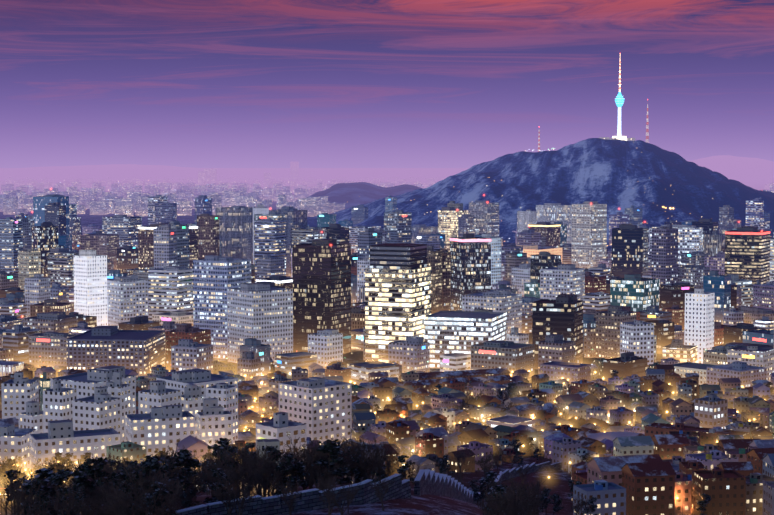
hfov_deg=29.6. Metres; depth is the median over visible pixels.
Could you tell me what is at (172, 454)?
bare tree
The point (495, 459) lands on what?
bare tree
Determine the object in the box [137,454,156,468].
pine tree
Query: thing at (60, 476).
pine tree
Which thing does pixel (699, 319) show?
high-rise building
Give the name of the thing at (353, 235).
building
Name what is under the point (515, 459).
bare tree
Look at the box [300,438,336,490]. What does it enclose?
bare tree
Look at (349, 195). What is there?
hill
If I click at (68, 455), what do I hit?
pine tree
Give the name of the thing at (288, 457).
pine tree
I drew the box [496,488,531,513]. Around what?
bare tree
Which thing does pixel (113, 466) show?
bare tree
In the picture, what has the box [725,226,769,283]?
office tower
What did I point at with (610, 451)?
bare tree
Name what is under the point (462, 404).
bare tree
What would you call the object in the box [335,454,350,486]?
pine tree
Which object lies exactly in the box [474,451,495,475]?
bare tree
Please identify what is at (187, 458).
pine tree
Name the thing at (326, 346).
white tower grid
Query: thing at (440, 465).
pine tree
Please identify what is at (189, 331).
red tower brick
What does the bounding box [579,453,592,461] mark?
pine tree
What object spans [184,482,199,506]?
pine tree
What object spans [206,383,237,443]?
apartment block
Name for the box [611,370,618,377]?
pine tree
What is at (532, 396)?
pine tree
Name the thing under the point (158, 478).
bare tree
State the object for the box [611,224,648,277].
dark tower glass
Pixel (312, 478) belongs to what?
bare tree
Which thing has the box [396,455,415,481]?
pine tree
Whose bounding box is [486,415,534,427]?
house
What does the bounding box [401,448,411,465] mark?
bare tree
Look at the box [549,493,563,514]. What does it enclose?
pine tree
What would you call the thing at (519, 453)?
pine tree
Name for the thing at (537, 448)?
bare tree
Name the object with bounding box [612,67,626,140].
n seoul tower
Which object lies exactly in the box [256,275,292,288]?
building
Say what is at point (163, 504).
bare tree
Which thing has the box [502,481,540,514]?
bare tree
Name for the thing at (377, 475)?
pine tree
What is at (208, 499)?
pine tree
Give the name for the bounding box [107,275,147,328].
office building
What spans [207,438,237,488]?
pine tree
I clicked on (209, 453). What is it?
pine tree
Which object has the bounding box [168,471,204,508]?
bare tree
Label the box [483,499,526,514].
bare tree
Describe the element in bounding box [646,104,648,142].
radio mast
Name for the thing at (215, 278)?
building
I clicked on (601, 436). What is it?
roof
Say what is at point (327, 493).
bare tree
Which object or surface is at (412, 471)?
bare tree
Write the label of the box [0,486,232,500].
avenue road
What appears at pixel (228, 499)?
bare tree
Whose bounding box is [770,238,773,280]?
white tower band
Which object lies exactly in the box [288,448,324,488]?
bare tree
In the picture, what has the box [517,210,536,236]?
building
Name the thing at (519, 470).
bare tree
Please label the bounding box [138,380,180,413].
apartment block
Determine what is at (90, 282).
high-rise building
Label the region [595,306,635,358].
beige tower
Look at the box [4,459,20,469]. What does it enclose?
bare tree
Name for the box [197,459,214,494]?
pine tree
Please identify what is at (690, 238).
office building
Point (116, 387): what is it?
apartment block
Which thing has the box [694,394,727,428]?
building
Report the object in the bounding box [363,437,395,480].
bare tree
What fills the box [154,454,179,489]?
pine tree
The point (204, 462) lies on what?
bare tree
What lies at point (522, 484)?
bare tree
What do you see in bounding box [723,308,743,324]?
white tower grid
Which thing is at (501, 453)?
pine tree
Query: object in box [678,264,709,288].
office building
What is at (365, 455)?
bare tree
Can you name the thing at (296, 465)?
pine tree
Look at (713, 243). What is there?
office building
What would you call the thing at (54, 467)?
pine tree
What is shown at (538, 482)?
bare tree
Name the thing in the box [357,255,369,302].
white tower grid
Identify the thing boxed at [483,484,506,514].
pine tree
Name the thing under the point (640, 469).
villas
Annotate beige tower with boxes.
[81,233,118,269]
[584,323,595,357]
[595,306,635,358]
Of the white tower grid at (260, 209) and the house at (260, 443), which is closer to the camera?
the house at (260, 443)
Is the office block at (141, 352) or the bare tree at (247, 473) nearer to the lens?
the bare tree at (247, 473)
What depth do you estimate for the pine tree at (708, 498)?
497.93 m
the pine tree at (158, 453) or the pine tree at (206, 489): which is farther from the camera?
the pine tree at (158, 453)
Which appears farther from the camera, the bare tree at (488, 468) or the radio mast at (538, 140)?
the radio mast at (538, 140)
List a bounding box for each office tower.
[365,243,430,362]
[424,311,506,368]
[438,207,467,251]
[516,245,561,259]
[532,294,582,368]
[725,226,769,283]
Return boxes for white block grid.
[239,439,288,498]
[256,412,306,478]
[706,361,766,387]
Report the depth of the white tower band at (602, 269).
1751.25 m
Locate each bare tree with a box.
[0,459,17,482]
[0,478,8,503]
[0,478,18,514]
[2,455,25,464]
[2,480,49,514]
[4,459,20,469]
[4,466,37,514]
[31,458,47,474]
[31,469,55,514]
[39,458,61,468]
[48,456,72,502]
[77,453,122,513]
[101,454,126,513]
[103,453,124,483]
[107,458,138,510]
[127,452,185,492]
[134,470,171,504]
[134,473,178,514]
[146,478,188,508]
[152,477,184,511]
[154,438,180,476]
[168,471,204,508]
[172,467,207,508]
[183,489,201,505]
[194,449,236,495]
[194,454,215,496]
[204,462,235,501]
[207,449,256,497]
[211,469,239,514]
[221,442,273,490]
[226,465,263,496]
[226,479,257,514]
[228,448,256,466]
[230,450,260,495]
[231,441,273,494]
[231,451,244,490]
[235,469,261,493]
[237,445,282,497]
[249,444,304,461]
[252,459,294,494]
[255,451,285,495]
[267,479,302,514]
[268,475,295,493]
[280,437,323,490]
[286,443,312,477]
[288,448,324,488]
[294,470,316,489]
[297,451,349,489]
[297,455,340,490]
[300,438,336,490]
[307,443,353,487]
[314,436,358,489]
[317,467,342,514]
[324,481,362,514]
[339,438,385,483]
[340,489,354,512]
[342,428,367,483]
[345,435,385,479]
[349,444,377,481]
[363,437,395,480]
[370,477,396,510]
[371,448,399,477]
[396,462,410,479]
[401,445,422,456]
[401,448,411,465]
[406,463,420,482]
[410,464,429,475]
[445,425,454,433]
[447,469,467,484]
[452,452,470,474]
[453,399,469,409]
[464,394,478,404]
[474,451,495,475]
[474,456,496,476]
[474,487,518,514]
[479,487,524,514]
[480,455,493,471]
[483,481,502,494]
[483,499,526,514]
[488,453,499,470]
[496,476,545,509]
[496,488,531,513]
[497,450,508,466]
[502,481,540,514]
[507,452,518,468]
[515,463,526,479]
[525,479,549,514]
[533,445,548,462]
[535,409,547,419]
[570,492,590,514]
[573,496,585,514]
[585,386,596,395]
[602,446,612,453]
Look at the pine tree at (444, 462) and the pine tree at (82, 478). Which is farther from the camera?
the pine tree at (444, 462)
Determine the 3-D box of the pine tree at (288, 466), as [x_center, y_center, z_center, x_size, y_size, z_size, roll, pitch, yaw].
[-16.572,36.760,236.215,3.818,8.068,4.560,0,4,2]
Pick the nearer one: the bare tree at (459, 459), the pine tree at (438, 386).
the bare tree at (459, 459)
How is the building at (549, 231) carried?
on the ground
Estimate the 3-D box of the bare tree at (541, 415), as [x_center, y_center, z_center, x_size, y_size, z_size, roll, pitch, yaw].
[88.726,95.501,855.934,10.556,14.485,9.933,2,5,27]
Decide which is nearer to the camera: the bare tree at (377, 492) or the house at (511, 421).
the bare tree at (377, 492)
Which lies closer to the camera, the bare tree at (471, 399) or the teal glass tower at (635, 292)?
the bare tree at (471, 399)
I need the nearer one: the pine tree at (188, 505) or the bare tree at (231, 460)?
the pine tree at (188, 505)
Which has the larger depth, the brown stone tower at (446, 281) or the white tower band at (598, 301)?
the brown stone tower at (446, 281)
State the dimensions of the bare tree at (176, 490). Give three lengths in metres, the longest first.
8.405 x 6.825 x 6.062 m
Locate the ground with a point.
(554, 482)
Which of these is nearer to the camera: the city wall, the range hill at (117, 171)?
the city wall
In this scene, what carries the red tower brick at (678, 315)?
on the ground
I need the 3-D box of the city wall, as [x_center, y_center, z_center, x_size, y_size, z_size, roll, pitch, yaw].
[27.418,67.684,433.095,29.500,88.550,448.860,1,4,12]
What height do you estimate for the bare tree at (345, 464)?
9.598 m
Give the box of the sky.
[0,0,773,167]
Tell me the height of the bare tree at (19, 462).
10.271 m
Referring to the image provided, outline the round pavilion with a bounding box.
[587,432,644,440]
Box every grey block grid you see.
[269,374,292,392]
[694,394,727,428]
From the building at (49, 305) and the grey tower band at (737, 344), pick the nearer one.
the grey tower band at (737, 344)
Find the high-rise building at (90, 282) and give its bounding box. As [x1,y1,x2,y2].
[74,250,107,325]
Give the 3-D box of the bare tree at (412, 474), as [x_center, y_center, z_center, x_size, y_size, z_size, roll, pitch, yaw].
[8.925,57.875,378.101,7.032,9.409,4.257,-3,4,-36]
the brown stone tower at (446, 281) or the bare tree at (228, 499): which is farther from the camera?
the brown stone tower at (446, 281)
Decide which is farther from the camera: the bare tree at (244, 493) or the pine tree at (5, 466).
the pine tree at (5, 466)
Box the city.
[0,162,773,217]
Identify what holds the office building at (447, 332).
on the ground
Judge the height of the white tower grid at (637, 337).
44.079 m
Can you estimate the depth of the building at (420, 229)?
2615.69 m
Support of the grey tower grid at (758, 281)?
on the ground
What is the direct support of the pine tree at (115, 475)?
on the ground
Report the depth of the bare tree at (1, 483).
432.18 m
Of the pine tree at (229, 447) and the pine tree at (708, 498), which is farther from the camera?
the pine tree at (708, 498)
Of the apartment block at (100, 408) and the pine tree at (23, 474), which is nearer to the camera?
the pine tree at (23, 474)
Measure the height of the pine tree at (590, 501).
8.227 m
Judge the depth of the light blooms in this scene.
532.19 m
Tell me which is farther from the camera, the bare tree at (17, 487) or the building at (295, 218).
the building at (295, 218)
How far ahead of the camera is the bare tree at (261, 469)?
234.20 m
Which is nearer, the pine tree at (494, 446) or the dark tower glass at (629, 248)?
the pine tree at (494, 446)
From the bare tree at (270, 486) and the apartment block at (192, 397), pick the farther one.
the apartment block at (192, 397)
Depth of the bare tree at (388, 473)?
255.90 m
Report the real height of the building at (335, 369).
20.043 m
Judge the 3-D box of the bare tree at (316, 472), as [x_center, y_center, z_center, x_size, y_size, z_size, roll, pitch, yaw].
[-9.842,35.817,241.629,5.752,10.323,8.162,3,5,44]
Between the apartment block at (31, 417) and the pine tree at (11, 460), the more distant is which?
the apartment block at (31, 417)
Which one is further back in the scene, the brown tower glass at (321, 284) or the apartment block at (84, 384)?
the brown tower glass at (321, 284)
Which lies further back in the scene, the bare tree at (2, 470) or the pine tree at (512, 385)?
the pine tree at (512, 385)
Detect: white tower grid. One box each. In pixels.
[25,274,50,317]
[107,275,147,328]
[171,339,212,373]
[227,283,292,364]
[253,204,268,263]
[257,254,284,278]
[308,329,342,368]
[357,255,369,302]
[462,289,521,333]
[506,327,528,343]
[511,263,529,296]
[540,264,584,299]
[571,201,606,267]
[620,320,653,366]
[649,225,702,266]
[674,325,683,344]
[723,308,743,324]
[731,280,741,307]
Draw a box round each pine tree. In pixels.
[0,463,7,481]
[4,469,32,514]
[7,458,16,467]
[14,472,27,483]
[18,467,64,514]
[42,469,72,510]
[47,463,63,482]
[47,470,92,514]
[53,452,69,468]
[62,452,74,465]
[76,456,109,514]
[77,452,90,462]
[103,459,122,482]
[104,460,138,486]
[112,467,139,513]
[121,456,161,513]
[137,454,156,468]
[141,482,172,514]
[154,450,168,455]
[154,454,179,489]
[170,449,202,485]
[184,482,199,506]
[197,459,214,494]
[201,452,216,462]
[203,468,232,502]
[204,447,234,491]
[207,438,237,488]
[215,445,237,488]
[239,443,254,453]
[250,445,281,494]
[272,461,294,495]
[282,453,309,489]
[286,460,308,491]
[310,439,352,486]
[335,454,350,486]
[341,448,359,484]
[341,456,370,482]
[371,462,386,482]
[373,404,380,411]
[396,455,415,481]
[434,384,442,394]
[435,457,444,473]
[439,455,455,473]
[470,479,485,502]
[472,396,483,405]
[475,481,495,503]
[477,471,499,497]
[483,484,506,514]
[488,442,497,454]
[496,390,502,398]
[496,451,502,466]
[507,382,516,396]
[509,440,517,451]
[511,440,525,454]
[512,451,523,465]
[524,437,534,456]
[527,392,537,399]
[532,449,541,462]
[537,488,559,514]
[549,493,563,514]
[566,480,574,497]
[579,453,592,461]
[580,497,599,514]
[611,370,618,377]
[697,493,711,514]
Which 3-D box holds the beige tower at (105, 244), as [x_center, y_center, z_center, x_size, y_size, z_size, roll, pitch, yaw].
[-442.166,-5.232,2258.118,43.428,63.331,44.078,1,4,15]
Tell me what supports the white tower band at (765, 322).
on the ground
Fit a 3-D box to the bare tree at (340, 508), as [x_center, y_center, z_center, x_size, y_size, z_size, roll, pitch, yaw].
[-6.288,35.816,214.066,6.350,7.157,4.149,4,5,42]
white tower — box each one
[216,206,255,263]
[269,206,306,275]
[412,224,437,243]
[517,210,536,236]
[536,203,571,243]
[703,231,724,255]
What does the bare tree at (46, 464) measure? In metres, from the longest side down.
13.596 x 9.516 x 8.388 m
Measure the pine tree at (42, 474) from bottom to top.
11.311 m
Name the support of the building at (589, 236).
on the ground
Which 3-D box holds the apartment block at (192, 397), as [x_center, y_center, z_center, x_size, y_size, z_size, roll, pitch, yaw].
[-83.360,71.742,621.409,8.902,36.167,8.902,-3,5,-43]
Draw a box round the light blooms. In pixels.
[1,411,256,479]
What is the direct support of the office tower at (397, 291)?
on the ground
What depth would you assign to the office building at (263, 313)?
1222.36 m
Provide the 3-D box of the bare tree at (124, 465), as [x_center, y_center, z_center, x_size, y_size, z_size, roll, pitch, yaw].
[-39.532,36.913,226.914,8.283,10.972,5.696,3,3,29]
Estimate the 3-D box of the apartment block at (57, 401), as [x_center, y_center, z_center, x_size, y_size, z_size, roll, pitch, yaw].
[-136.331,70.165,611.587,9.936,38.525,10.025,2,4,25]
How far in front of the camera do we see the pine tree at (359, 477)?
252.99 m
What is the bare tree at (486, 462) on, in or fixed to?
on the ground
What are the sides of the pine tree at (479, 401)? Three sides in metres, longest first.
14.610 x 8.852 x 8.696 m
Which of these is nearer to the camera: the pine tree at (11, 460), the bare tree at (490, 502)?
the bare tree at (490, 502)
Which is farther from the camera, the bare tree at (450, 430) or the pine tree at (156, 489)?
the bare tree at (450, 430)
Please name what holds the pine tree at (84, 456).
on the ground
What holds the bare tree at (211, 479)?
on the ground
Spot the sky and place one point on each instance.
(179, 83)
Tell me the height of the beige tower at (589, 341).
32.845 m
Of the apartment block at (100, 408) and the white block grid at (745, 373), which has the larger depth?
the white block grid at (745, 373)
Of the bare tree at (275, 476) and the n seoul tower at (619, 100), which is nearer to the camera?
the bare tree at (275, 476)
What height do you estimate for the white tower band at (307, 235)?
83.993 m
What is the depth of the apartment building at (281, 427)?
541.81 m
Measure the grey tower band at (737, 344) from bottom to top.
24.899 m
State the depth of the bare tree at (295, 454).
252.37 m
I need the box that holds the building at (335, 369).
[325,363,350,382]
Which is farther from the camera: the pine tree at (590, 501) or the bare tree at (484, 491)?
the pine tree at (590, 501)
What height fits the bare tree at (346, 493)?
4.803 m
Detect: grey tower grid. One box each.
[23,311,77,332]
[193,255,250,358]
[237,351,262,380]
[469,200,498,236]
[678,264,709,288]
[751,280,760,306]
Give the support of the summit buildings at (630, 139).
on the namsan hill at (659, 186)
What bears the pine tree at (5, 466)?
on the ground
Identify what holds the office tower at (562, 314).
on the ground
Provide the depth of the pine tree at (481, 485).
418.87 m
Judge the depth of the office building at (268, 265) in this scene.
1763.74 m
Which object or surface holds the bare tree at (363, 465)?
on the ground
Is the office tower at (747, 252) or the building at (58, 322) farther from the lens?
the office tower at (747, 252)
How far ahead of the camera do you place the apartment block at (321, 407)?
627.85 m
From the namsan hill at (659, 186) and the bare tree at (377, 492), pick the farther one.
the namsan hill at (659, 186)
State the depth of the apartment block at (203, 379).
680.35 m
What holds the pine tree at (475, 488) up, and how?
on the ground
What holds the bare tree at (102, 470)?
on the ground
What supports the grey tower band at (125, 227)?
on the ground
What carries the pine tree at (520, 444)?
on the ground
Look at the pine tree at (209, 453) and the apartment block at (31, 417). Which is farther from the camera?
the apartment block at (31, 417)
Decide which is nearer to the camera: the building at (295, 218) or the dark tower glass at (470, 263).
the dark tower glass at (470, 263)
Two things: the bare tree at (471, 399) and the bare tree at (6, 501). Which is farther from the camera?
the bare tree at (471, 399)
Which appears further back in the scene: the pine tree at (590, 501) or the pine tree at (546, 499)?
the pine tree at (590, 501)
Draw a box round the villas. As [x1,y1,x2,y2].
[586,434,773,514]
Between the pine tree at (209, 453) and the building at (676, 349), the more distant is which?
the building at (676, 349)
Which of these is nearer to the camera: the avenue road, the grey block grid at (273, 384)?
the avenue road
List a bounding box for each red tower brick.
[166,323,210,371]
[663,305,684,329]
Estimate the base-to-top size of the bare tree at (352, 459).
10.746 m
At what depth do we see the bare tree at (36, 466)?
494.10 m
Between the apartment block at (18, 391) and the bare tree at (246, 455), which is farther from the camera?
the apartment block at (18, 391)
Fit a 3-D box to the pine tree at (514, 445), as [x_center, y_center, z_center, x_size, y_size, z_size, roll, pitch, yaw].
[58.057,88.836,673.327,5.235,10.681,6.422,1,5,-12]
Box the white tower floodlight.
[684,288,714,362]
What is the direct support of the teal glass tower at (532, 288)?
on the ground
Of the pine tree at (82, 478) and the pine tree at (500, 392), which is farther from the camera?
the pine tree at (500, 392)
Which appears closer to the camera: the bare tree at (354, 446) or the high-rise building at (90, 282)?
the bare tree at (354, 446)
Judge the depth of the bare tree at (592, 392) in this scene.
1004.68 m
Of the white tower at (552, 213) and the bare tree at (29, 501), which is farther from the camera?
the white tower at (552, 213)
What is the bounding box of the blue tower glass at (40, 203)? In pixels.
[33,194,68,234]
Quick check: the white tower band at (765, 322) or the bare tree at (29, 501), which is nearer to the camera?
the bare tree at (29, 501)
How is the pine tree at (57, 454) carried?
on the ground
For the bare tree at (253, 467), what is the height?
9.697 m
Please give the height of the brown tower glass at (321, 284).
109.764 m
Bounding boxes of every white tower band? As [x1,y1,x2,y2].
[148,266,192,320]
[292,227,326,277]
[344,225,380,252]
[583,292,609,313]
[588,264,609,279]
[642,275,650,278]
[753,316,773,329]
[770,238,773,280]
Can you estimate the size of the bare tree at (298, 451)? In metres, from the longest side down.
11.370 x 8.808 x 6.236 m
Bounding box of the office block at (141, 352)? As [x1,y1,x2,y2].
[67,326,165,375]
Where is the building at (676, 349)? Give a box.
[662,339,697,362]
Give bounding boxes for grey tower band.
[102,215,141,248]
[711,342,773,349]
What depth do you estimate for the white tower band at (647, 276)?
1678.99 m
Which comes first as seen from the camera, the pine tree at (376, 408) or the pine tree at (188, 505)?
the pine tree at (188, 505)
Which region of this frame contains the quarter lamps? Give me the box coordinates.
[0,373,766,514]
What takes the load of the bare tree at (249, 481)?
on the ground
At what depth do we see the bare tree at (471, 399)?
952.55 m
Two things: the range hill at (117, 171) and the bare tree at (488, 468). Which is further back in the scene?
the range hill at (117, 171)
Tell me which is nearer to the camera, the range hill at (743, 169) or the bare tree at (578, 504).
the bare tree at (578, 504)
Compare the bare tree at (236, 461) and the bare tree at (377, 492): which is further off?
the bare tree at (236, 461)
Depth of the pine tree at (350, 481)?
258.20 m
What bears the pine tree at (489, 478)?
on the ground
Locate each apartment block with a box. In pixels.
[0,424,37,468]
[1,372,38,420]
[18,401,42,433]
[30,419,119,469]
[43,379,76,432]
[50,365,135,413]
[72,387,120,443]
[102,371,130,441]
[125,405,195,463]
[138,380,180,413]
[156,368,237,397]
[181,384,204,435]
[196,398,232,457]
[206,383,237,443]
[278,377,351,444]
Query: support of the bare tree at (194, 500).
on the ground
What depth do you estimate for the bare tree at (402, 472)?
373.00 m
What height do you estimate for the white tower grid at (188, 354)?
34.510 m
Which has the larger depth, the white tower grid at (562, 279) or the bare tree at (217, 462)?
the white tower grid at (562, 279)
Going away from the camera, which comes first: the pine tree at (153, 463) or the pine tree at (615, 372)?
the pine tree at (153, 463)
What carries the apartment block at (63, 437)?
on the ground
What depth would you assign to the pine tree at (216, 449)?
252.55 m
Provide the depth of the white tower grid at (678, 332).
1319.96 m
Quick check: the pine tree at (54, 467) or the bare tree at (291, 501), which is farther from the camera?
the pine tree at (54, 467)
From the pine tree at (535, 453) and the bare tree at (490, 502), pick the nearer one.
the bare tree at (490, 502)
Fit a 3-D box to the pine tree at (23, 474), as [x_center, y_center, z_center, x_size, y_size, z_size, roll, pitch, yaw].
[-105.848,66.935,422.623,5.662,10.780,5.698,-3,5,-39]
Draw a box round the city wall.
[175,461,567,514]
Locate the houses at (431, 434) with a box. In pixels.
[0,358,773,514]
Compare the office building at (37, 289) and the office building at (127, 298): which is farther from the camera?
the office building at (37, 289)
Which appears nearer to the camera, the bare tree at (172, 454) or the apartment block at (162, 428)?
the bare tree at (172, 454)
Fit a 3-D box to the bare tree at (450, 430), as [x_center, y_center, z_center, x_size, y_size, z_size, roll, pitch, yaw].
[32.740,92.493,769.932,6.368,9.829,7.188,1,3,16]
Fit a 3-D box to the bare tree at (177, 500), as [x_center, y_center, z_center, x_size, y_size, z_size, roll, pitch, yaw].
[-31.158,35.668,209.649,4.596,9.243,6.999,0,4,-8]
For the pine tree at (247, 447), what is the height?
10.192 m
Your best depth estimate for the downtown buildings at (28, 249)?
1620.37 m
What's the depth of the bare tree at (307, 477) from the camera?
247.76 m
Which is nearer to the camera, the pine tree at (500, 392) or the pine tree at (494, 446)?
the pine tree at (494, 446)
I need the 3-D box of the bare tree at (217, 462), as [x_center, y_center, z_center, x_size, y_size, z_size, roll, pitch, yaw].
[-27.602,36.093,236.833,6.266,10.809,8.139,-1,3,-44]
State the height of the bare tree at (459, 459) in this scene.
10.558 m
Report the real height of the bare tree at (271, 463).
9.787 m
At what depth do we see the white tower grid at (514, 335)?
1227.33 m
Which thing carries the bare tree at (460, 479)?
on the ground
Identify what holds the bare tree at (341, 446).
on the ground
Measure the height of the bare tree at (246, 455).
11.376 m
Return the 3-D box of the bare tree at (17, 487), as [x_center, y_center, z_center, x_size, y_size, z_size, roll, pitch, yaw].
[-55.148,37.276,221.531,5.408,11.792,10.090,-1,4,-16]
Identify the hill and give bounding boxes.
[0,164,466,177]
[295,182,422,208]
[307,138,773,248]
[689,155,773,181]
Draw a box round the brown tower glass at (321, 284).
[292,239,350,353]
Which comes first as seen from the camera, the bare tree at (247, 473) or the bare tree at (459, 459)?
the bare tree at (247, 473)
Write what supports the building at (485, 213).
on the ground
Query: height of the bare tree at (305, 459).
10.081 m
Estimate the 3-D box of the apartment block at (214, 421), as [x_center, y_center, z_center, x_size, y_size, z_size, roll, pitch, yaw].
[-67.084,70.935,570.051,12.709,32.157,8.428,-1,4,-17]
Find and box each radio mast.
[538,130,539,150]
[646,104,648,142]
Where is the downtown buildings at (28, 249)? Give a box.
[0,195,773,384]
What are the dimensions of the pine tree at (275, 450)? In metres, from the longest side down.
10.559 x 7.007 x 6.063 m
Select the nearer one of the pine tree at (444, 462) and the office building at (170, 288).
the pine tree at (444, 462)
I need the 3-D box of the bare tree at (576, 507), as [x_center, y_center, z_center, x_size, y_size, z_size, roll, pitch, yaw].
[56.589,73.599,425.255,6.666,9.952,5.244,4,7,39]
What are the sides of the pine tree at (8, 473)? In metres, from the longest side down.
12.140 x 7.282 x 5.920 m
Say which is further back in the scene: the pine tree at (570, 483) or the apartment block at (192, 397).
the apartment block at (192, 397)
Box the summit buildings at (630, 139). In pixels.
[599,137,634,140]
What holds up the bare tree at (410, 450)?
on the ground
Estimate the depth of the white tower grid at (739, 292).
1567.51 m
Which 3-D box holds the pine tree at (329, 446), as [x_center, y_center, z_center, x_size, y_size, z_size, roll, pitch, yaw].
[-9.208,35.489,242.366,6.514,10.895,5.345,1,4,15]
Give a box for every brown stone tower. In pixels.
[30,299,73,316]
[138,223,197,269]
[440,248,450,310]
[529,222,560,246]
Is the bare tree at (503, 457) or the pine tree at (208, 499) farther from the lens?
the bare tree at (503, 457)
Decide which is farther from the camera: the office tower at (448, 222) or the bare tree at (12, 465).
the office tower at (448, 222)
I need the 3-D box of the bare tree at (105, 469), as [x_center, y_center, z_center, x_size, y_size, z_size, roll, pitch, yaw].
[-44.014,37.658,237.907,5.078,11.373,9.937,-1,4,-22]
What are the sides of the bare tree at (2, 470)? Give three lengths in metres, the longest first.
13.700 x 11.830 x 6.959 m
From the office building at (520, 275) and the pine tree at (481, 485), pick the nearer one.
the pine tree at (481, 485)
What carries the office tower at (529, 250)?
on the ground
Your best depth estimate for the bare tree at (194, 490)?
224.04 m
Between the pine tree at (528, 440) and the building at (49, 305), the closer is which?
the pine tree at (528, 440)
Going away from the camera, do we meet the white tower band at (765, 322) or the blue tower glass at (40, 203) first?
the white tower band at (765, 322)
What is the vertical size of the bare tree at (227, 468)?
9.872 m
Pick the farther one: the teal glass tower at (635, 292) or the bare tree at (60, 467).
the teal glass tower at (635, 292)
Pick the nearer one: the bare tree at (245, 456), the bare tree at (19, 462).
the bare tree at (245, 456)
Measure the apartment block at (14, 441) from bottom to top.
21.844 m
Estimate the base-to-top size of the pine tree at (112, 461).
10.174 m
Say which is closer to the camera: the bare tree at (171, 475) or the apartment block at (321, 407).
the bare tree at (171, 475)
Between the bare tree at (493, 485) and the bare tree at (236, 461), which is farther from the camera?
the bare tree at (493, 485)
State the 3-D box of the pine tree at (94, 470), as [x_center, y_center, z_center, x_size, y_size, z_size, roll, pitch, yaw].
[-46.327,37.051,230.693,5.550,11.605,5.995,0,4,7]
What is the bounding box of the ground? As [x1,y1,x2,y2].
[0,168,768,514]
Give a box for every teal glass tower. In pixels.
[524,279,539,297]
[610,274,659,311]
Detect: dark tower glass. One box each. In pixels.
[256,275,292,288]
[450,234,490,310]
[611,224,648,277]

